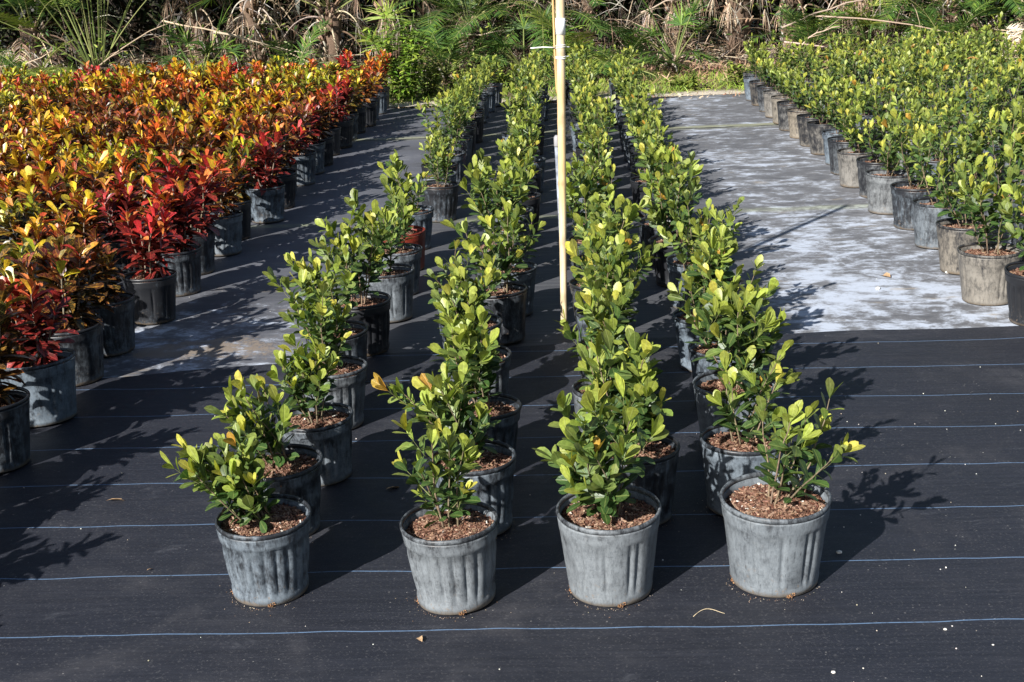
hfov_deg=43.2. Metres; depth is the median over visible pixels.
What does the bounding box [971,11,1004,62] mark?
potted shrub
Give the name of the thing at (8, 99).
potted croton
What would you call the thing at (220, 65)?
potted croton
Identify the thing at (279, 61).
potted croton
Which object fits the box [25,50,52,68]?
dry branch
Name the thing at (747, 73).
potted shrub
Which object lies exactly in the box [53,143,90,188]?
potted croton
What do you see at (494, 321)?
potted shrub
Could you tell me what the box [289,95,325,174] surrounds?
potted croton
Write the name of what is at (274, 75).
potted croton
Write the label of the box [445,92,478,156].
potted shrub
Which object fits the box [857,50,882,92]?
potted shrub
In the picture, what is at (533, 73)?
potted shrub
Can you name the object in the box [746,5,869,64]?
palm
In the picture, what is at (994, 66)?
potted shrub
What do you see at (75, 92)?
potted croton
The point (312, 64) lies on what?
potted croton
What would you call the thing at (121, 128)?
potted croton
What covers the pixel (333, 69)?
potted croton
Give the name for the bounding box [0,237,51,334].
potted croton
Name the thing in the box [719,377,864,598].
potted shrub
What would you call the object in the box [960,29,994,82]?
potted shrub
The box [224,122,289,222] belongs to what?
potted croton
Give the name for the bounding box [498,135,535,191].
potted shrub
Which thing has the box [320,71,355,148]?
potted croton
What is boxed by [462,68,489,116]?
potted shrub
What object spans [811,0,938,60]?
palm
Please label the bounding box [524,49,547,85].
potted shrub
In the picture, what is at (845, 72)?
potted shrub
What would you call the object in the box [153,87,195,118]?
potted croton
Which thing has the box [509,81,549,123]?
potted shrub
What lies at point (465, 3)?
palm
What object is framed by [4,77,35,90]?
potted croton
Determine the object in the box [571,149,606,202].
potted shrub
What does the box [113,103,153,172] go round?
potted croton
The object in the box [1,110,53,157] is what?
potted croton
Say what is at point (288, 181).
potted croton
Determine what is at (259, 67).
potted croton
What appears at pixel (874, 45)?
potted shrub
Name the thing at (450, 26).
dry stems
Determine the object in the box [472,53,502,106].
potted shrub
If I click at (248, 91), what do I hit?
potted croton
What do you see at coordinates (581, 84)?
potted shrub
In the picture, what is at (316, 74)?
potted croton
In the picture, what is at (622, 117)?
potted shrub
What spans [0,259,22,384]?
potted croton
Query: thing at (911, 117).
potted shrub
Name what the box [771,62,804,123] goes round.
potted shrub
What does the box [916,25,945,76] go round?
potted shrub
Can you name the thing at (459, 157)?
potted shrub
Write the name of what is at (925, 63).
potted shrub
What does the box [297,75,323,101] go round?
potted croton
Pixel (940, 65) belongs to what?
potted shrub
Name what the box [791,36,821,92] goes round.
potted shrub
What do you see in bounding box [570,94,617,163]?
potted shrub
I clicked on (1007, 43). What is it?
potted shrub
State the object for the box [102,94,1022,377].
older weed mat
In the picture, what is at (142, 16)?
undergrowth
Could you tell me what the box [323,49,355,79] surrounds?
potted croton
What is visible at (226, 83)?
potted croton
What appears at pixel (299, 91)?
potted croton
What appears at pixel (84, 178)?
potted croton
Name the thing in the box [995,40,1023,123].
potted shrub
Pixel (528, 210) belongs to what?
potted shrub
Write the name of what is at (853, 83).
potted shrub
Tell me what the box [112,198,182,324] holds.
potted croton
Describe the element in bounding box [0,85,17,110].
potted croton
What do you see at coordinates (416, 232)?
potted shrub
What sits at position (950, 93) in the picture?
potted shrub
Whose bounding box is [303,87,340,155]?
potted croton
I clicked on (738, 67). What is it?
weed
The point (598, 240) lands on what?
potted shrub
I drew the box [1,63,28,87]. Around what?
potted croton
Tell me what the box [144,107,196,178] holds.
potted croton
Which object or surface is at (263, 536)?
potted shrub
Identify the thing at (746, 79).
potted shrub
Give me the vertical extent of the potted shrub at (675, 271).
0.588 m
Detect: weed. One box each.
[196,52,247,67]
[266,49,321,96]
[337,61,364,93]
[412,52,448,97]
[439,55,488,92]
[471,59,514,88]
[661,74,700,90]
[723,60,764,86]
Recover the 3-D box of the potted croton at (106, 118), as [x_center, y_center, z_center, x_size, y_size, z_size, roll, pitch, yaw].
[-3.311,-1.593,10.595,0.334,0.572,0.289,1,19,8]
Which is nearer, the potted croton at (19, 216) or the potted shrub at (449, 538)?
the potted shrub at (449, 538)
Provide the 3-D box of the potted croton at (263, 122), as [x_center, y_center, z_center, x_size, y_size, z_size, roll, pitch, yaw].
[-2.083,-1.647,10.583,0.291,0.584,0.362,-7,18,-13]
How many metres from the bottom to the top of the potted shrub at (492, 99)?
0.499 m
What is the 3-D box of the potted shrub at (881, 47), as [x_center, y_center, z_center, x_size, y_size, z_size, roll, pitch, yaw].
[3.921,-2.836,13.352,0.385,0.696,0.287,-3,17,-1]
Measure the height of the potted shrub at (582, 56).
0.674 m
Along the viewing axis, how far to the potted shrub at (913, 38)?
12.86 m
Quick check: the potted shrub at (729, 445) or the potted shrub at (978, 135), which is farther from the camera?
the potted shrub at (978, 135)
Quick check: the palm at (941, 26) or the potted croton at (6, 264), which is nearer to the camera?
the potted croton at (6, 264)
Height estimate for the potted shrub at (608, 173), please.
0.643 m
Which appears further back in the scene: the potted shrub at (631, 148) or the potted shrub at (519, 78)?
the potted shrub at (519, 78)
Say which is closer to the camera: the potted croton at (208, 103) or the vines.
the potted croton at (208, 103)
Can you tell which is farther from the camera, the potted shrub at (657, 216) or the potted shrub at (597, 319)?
the potted shrub at (657, 216)
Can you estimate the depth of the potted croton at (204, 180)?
7.32 m
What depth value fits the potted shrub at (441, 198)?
8.50 m
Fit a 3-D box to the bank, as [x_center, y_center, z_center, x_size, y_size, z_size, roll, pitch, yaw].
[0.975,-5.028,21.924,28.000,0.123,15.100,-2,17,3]
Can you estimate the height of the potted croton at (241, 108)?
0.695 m
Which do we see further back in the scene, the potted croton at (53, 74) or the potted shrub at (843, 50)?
the potted croton at (53, 74)
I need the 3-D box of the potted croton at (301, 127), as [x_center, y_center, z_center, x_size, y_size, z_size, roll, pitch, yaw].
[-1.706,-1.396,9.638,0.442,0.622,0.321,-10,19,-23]
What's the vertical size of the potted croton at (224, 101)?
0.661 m
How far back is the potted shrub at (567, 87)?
14.37 m
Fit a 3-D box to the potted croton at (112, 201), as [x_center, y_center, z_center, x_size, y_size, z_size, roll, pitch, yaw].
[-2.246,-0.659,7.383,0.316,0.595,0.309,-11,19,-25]
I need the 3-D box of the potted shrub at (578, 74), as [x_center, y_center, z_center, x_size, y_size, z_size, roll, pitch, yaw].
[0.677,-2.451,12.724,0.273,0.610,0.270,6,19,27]
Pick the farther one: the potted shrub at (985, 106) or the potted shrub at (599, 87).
the potted shrub at (599, 87)
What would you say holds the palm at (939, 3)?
on the bank
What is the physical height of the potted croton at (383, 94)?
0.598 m
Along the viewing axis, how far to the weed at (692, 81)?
15.15 m
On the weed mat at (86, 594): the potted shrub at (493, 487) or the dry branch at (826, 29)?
the potted shrub at (493, 487)
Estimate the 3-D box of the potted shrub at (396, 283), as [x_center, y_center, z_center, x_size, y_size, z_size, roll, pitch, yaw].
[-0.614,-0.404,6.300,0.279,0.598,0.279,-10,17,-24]
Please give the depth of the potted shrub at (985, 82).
10.21 m
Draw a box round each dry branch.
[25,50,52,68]
[99,21,175,68]
[162,20,322,68]
[213,31,332,57]
[293,43,363,64]
[467,25,535,35]
[641,0,688,12]
[657,42,747,57]
[782,0,862,27]
[784,41,924,59]
[793,19,839,53]
[815,15,1005,46]
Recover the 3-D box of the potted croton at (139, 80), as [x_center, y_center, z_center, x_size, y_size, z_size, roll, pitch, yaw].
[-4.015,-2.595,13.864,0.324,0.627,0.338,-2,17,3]
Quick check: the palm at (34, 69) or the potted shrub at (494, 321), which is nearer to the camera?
the potted shrub at (494, 321)
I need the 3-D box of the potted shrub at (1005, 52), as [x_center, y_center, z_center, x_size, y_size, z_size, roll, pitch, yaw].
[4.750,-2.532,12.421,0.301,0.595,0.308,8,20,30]
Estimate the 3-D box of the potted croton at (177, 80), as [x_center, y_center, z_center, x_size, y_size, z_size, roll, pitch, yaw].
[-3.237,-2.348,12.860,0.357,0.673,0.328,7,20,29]
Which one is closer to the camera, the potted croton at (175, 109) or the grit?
the grit
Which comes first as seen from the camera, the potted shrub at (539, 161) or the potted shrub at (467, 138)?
the potted shrub at (539, 161)
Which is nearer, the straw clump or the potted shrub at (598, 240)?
the potted shrub at (598, 240)
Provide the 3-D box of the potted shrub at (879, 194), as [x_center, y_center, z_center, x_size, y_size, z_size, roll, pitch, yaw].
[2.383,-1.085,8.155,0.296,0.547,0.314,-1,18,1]
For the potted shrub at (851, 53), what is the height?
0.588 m
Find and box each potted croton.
[0,74,15,88]
[0,77,14,95]
[0,77,36,120]
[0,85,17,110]
[0,91,27,122]
[0,100,41,130]
[0,110,21,138]
[0,130,18,177]
[0,133,23,200]
[0,171,30,239]
[0,185,54,270]
[0,225,9,269]
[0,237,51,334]
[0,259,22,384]
[0,276,36,472]
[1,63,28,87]
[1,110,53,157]
[1,266,78,426]
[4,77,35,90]
[4,226,118,385]
[6,127,60,185]
[6,131,80,206]
[13,86,49,120]
[13,161,84,231]
[16,78,67,127]
[16,211,78,300]
[24,73,50,89]
[25,95,63,139]
[29,113,91,187]
[34,78,55,101]
[35,74,76,99]
[40,70,68,81]
[40,82,82,113]
[41,150,112,240]
[42,181,110,287]
[47,105,75,149]
[47,107,108,154]
[50,109,91,150]
[51,72,96,115]
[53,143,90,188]
[60,85,101,108]
[62,68,88,83]
[68,93,111,150]
[72,66,108,98]
[73,225,134,356]
[75,132,123,203]
[76,151,118,231]
[78,61,112,79]
[81,70,113,102]
[84,122,129,171]
[87,63,122,108]
[92,88,134,133]
[92,110,120,141]
[92,171,145,279]
[94,94,137,138]
[100,71,128,98]
[105,140,149,207]
[107,61,134,87]
[108,148,159,227]
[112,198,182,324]
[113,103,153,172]
[114,76,145,99]
[120,67,161,101]
[123,68,148,81]
[124,115,167,197]
[125,87,159,146]
[129,63,156,82]
[141,88,173,117]
[141,175,206,296]
[143,148,188,196]
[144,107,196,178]
[145,61,171,79]
[149,98,184,136]
[151,80,175,90]
[151,148,232,274]
[152,106,175,149]
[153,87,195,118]
[154,124,220,204]
[155,59,197,90]
[155,79,202,111]
[162,107,203,163]
[166,56,189,84]
[170,71,199,105]
[181,108,247,196]
[186,65,209,93]
[187,72,214,95]
[187,93,228,117]
[188,58,232,96]
[188,136,260,239]
[190,88,217,108]
[190,152,248,255]
[196,90,237,119]
[206,86,228,99]
[208,64,246,96]
[210,109,252,191]
[213,58,233,87]
[217,93,248,113]
[218,69,249,88]
[219,97,270,186]
[220,55,249,76]
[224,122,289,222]
[228,73,271,103]
[228,86,261,109]
[237,71,256,88]
[237,113,299,208]
[246,107,266,138]
[247,84,294,147]
[248,60,269,85]
[249,55,288,79]
[251,66,291,114]
[252,80,299,144]
[253,115,312,194]
[265,62,304,83]
[267,69,292,87]
[268,82,305,117]
[276,99,316,185]
[284,57,317,81]
[284,68,320,100]
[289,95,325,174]
[290,62,310,84]
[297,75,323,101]
[299,91,333,166]
[302,68,328,119]
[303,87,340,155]
[313,68,346,85]
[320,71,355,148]
[321,61,342,74]
[321,75,361,139]
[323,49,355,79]
[335,69,366,133]
[343,70,379,126]
[355,66,382,119]
[360,59,387,114]
[363,48,392,107]
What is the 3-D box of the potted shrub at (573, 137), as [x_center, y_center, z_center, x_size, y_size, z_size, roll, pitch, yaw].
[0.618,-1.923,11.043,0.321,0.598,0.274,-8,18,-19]
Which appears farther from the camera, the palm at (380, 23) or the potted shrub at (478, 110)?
the palm at (380, 23)
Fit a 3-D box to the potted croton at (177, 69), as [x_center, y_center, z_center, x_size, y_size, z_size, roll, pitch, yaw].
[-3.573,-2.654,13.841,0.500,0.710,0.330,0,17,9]
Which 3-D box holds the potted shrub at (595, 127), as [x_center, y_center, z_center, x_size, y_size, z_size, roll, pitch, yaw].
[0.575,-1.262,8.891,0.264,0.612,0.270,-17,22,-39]
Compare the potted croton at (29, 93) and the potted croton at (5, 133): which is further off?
the potted croton at (29, 93)
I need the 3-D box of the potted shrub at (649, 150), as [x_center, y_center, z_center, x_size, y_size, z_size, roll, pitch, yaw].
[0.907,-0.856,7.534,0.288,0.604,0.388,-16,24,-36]
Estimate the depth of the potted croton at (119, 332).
5.92 m
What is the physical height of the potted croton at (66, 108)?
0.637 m
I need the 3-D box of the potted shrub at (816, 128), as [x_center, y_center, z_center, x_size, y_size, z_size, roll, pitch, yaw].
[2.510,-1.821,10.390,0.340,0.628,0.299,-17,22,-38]
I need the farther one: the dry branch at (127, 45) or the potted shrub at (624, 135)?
the dry branch at (127, 45)
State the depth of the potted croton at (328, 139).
10.91 m
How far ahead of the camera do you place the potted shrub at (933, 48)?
12.90 m
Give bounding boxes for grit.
[23,265,1017,669]
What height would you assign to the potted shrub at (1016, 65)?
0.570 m
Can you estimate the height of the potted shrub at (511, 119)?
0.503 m
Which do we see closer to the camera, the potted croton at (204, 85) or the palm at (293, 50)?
the potted croton at (204, 85)
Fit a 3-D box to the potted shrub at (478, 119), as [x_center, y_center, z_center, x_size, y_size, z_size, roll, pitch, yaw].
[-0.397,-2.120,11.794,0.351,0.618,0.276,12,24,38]
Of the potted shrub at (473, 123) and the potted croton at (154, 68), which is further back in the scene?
the potted croton at (154, 68)
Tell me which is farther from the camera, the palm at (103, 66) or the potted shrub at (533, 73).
the palm at (103, 66)
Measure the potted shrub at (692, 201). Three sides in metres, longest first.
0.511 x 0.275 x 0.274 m
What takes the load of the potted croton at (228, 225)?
on the older weed mat at (820, 240)
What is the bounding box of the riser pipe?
[554,135,558,222]
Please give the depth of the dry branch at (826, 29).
16.33 m
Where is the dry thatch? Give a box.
[0,7,1015,81]
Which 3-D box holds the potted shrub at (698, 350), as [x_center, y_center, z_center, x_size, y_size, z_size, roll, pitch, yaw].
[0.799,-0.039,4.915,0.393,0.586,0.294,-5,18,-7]
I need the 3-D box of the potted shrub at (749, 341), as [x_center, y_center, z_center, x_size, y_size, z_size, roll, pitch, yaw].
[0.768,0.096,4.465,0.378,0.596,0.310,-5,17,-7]
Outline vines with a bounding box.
[0,0,1022,75]
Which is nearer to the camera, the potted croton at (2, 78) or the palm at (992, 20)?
the potted croton at (2, 78)
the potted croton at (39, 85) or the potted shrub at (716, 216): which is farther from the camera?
the potted croton at (39, 85)
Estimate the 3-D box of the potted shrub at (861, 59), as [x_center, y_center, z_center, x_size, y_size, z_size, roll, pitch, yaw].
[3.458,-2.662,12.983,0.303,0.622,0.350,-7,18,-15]
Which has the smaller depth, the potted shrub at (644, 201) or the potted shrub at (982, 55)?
the potted shrub at (644, 201)
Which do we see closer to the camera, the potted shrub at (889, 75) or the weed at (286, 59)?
the potted shrub at (889, 75)
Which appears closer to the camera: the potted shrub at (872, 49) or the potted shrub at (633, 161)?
the potted shrub at (633, 161)
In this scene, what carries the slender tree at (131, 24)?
on the bank
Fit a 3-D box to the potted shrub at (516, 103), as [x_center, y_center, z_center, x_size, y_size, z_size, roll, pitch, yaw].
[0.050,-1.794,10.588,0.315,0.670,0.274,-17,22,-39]
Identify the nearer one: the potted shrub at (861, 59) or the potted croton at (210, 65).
the potted shrub at (861, 59)
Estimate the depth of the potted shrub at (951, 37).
14.12 m
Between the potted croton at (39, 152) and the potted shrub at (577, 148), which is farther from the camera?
the potted shrub at (577, 148)
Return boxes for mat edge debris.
[390,91,739,108]
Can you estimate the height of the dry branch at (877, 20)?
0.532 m
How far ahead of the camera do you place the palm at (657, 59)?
16.06 m
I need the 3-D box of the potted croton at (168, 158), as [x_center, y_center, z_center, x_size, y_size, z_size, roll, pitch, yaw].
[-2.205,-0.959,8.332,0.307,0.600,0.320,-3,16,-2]
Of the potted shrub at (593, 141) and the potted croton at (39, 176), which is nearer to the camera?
the potted croton at (39, 176)
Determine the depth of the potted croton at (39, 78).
13.75 m
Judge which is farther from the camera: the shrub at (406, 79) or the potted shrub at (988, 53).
the shrub at (406, 79)
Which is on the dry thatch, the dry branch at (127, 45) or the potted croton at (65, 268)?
the dry branch at (127, 45)
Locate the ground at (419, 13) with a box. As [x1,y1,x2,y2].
[0,0,846,107]
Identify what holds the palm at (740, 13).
on the bank
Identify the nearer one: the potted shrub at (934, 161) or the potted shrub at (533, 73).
the potted shrub at (934, 161)
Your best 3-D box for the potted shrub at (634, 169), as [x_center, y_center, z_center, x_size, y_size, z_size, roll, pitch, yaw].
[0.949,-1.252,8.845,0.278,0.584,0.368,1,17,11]
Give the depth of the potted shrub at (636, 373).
3.92 m
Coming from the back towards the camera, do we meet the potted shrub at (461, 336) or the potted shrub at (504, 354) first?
the potted shrub at (504, 354)
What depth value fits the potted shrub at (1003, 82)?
9.81 m
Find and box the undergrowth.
[0,0,1023,71]
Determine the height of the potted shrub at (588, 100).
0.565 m
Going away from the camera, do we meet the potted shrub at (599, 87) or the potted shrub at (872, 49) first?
the potted shrub at (599, 87)
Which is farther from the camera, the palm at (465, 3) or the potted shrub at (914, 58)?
the palm at (465, 3)
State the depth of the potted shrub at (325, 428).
4.37 m
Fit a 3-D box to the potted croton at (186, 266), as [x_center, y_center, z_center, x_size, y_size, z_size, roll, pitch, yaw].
[-1.803,-0.574,6.949,0.351,0.646,0.340,-3,17,0]
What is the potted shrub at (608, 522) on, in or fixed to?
on the weed mat at (86, 594)
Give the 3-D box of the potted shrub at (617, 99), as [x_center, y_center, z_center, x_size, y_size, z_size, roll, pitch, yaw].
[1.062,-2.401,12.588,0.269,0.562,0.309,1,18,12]
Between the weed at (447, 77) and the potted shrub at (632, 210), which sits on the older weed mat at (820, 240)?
the potted shrub at (632, 210)
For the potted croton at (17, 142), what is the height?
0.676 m
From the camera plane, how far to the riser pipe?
6.24 m
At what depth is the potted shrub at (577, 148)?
9.69 m
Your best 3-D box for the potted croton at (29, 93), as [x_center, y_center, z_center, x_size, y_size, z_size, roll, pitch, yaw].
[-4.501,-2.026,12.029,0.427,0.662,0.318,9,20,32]
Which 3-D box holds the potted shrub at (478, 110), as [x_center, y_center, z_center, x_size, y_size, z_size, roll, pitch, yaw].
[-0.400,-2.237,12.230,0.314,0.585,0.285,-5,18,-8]
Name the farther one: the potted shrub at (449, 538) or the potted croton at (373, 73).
the potted croton at (373, 73)
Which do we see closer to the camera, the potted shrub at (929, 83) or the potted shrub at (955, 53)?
the potted shrub at (929, 83)
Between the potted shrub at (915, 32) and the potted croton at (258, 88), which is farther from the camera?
the potted shrub at (915, 32)
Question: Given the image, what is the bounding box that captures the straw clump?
[995,22,1023,58]
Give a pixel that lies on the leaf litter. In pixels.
(692, 65)
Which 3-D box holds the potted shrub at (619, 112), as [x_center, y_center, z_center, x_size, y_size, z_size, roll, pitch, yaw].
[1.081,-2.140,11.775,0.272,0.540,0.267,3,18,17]
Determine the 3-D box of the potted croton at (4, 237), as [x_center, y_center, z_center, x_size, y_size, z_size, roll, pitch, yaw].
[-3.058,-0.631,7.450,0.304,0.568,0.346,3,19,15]
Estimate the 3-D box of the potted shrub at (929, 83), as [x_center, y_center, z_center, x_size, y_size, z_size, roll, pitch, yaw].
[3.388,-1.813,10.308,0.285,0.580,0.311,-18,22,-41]
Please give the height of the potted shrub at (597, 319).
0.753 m
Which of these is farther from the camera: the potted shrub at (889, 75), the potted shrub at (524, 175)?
the potted shrub at (889, 75)
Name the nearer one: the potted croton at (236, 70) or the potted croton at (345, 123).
the potted croton at (345, 123)
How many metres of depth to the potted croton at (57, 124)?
9.66 m
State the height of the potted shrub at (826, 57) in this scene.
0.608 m
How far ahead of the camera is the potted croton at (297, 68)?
14.16 m
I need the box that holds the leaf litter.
[627,55,890,84]
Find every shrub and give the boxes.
[160,422,311,606]
[204,370,322,535]
[262,255,367,428]
[266,333,353,485]
[283,231,370,380]
[315,188,397,355]
[357,195,414,322]
[361,6,437,101]
[370,186,422,294]
[371,361,515,534]
[377,149,433,249]
[380,160,425,269]
[391,410,497,614]
[415,98,475,182]
[419,134,456,182]
[420,136,459,221]
[421,123,457,171]
[424,239,501,348]
[428,296,521,451]
[430,266,511,397]
[431,88,466,169]
[439,84,473,165]
[440,200,527,344]
[444,79,476,148]
[445,72,487,143]
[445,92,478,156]
[452,73,484,123]
[456,65,489,108]
[458,148,529,281]
[462,60,488,122]
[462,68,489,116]
[469,64,496,111]
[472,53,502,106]
[477,148,538,263]
[482,197,545,315]
[489,150,533,248]
[495,139,540,232]
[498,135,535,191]
[500,81,532,141]
[501,127,542,192]
[505,99,541,155]
[506,109,538,148]
[508,103,545,191]
[509,62,542,112]
[509,71,545,116]
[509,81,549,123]
[514,63,543,112]
[517,84,544,153]
[519,50,548,96]
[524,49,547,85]
[524,52,549,94]
[532,65,549,120]
[532,373,668,607]
[555,239,635,431]
[565,43,580,102]
[565,61,589,121]
[566,162,619,277]
[568,58,597,97]
[568,62,596,92]
[569,80,599,151]
[569,194,641,330]
[570,42,594,89]
[570,75,597,116]
[570,93,615,161]
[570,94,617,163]
[570,164,613,234]
[570,203,662,340]
[571,63,603,108]
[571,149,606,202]
[571,150,622,236]
[572,73,602,123]
[573,85,607,136]
[573,184,649,275]
[574,325,679,524]
[575,96,609,145]
[576,114,614,175]
[577,229,640,377]
[578,125,616,202]
[605,44,633,95]
[607,66,633,124]
[610,50,638,99]
[611,61,645,121]
[614,55,637,96]
[615,78,636,121]
[618,81,654,151]
[619,81,647,121]
[620,63,642,97]
[620,85,642,160]
[620,91,651,169]
[626,119,673,215]
[628,99,662,177]
[630,110,663,176]
[630,117,661,177]
[634,142,694,226]
[635,135,694,264]
[640,151,703,286]
[652,144,694,224]
[657,217,737,371]
[663,196,744,304]
[666,189,714,308]
[667,254,779,402]
[677,282,790,432]
[699,340,801,515]
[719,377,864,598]
[743,37,775,95]
[743,41,769,100]
[747,50,774,105]
[755,52,786,111]
[763,59,790,117]
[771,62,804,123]
[773,42,793,83]
[777,68,807,130]
[783,66,820,138]
[784,36,809,93]
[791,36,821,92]
[797,75,831,146]
[800,75,839,154]
[801,50,825,106]
[810,51,842,93]
[814,53,841,119]
[822,71,864,164]
[822,85,868,174]
[824,32,847,78]
[826,32,863,75]
[833,59,856,119]
[836,45,872,84]
[836,68,877,118]
[836,104,877,187]
[840,44,864,79]
[849,79,884,128]
[853,32,885,81]
[856,107,899,197]
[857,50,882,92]
[860,77,896,146]
[865,124,913,214]
[866,40,890,84]
[866,82,911,154]
[870,55,899,110]
[874,47,915,114]
[875,32,914,78]
[881,88,946,229]
[886,32,923,92]
[887,44,926,110]
[889,44,949,125]
[890,87,938,166]
[892,26,932,65]
[897,47,924,102]
[902,99,944,179]
[905,25,936,79]
[909,124,976,248]
[915,51,942,108]
[915,77,947,128]
[915,104,960,182]
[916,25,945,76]
[926,41,957,85]
[926,155,996,274]
[927,104,994,199]
[928,55,965,106]
[928,70,977,153]
[930,54,972,107]
[937,33,980,91]
[945,26,963,75]
[947,89,1000,157]
[947,106,998,216]
[948,57,997,131]
[953,31,978,81]
[953,81,1022,170]
[953,156,1023,305]
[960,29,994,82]
[961,52,992,107]
[965,47,1007,107]
[969,75,1010,118]
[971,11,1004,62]
[971,45,997,82]
[973,60,1023,141]
[975,104,1023,238]
[983,56,1018,114]
[987,99,1023,187]
[993,47,1021,85]
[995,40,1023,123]
[997,32,1018,72]
[998,57,1023,97]
[1000,182,1023,325]
[1004,133,1023,259]
[1006,86,1023,185]
[1012,99,1023,123]
[1014,33,1023,79]
[1019,42,1023,60]
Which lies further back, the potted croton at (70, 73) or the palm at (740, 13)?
the palm at (740, 13)
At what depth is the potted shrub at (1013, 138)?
7.36 m
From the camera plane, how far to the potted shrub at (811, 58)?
12.86 m
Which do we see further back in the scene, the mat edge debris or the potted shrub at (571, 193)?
the mat edge debris
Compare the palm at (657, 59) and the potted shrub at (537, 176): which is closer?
the potted shrub at (537, 176)
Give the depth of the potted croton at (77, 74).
13.65 m
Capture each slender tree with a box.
[127,0,137,63]
[818,0,824,45]
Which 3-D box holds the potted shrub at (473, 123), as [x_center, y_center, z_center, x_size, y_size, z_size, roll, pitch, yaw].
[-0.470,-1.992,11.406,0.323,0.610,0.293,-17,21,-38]
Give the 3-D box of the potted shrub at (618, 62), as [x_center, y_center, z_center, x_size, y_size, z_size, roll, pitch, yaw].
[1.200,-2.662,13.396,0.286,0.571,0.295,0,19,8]
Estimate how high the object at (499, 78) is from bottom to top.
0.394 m
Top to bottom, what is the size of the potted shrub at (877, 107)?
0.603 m
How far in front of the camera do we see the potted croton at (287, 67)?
13.62 m
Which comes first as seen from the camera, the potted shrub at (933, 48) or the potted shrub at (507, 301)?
the potted shrub at (507, 301)
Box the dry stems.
[0,0,1014,69]
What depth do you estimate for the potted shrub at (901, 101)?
9.38 m
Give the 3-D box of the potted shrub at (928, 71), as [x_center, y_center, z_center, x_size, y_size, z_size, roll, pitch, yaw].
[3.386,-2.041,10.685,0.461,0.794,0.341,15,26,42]
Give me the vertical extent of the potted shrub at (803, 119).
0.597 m
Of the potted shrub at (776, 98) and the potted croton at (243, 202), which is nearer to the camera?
the potted croton at (243, 202)
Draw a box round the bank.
[4,1,1011,106]
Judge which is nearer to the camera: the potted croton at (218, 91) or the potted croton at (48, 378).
the potted croton at (48, 378)
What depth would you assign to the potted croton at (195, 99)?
11.87 m
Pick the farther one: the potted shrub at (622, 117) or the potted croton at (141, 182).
the potted shrub at (622, 117)
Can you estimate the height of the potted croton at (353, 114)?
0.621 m
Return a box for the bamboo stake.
[531,0,568,330]
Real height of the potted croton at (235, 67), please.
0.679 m
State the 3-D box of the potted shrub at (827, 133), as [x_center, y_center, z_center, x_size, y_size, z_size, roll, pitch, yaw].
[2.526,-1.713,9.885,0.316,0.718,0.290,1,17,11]
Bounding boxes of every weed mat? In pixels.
[0,326,1023,681]
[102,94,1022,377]
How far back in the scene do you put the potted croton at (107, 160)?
8.23 m
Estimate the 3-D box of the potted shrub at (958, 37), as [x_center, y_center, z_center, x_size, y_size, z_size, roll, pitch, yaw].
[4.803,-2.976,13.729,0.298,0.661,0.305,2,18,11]
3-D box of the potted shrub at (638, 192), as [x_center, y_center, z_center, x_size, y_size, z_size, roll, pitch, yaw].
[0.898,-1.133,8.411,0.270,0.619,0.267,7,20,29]
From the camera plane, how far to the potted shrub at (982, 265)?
6.11 m
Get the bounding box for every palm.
[0,0,130,82]
[0,0,148,78]
[0,3,28,81]
[0,38,79,78]
[128,3,254,74]
[150,0,241,70]
[187,0,315,72]
[239,18,336,79]
[280,0,386,67]
[341,0,434,65]
[350,0,438,82]
[371,25,526,92]
[384,0,555,75]
[420,0,664,78]
[472,2,586,88]
[516,1,639,81]
[546,0,629,54]
[547,29,697,88]
[608,0,723,71]
[629,0,719,52]
[686,0,793,58]
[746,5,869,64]
[751,0,838,49]
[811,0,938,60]
[818,0,919,46]
[842,0,1023,43]
[882,0,1003,64]
[938,0,1023,53]
[962,0,1023,36]
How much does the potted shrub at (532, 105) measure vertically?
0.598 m
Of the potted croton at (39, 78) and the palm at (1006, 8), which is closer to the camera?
the potted croton at (39, 78)
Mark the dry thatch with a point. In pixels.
(716, 50)
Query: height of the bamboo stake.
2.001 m
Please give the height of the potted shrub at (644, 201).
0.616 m
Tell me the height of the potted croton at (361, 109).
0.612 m
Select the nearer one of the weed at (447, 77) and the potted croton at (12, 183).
the potted croton at (12, 183)
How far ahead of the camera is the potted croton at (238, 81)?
12.29 m
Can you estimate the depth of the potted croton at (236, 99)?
11.42 m
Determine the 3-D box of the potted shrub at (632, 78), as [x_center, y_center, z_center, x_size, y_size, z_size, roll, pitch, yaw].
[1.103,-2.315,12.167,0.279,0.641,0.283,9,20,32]
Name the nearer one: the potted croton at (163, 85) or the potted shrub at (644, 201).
the potted shrub at (644, 201)
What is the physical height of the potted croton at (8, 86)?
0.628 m
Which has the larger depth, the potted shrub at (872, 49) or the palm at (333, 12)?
the palm at (333, 12)
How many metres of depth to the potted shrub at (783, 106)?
11.68 m
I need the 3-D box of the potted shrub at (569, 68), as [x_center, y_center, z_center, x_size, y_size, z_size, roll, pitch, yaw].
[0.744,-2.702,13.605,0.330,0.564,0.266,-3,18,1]
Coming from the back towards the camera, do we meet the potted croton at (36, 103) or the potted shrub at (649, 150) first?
the potted croton at (36, 103)
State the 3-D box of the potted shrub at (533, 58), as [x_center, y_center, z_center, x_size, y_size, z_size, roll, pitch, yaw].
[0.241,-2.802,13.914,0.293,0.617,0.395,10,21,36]
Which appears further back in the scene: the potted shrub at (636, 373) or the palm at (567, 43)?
the palm at (567, 43)
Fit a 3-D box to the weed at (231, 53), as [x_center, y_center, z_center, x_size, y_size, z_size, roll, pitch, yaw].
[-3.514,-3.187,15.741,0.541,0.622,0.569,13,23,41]
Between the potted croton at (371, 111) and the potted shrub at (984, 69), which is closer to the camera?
the potted shrub at (984, 69)

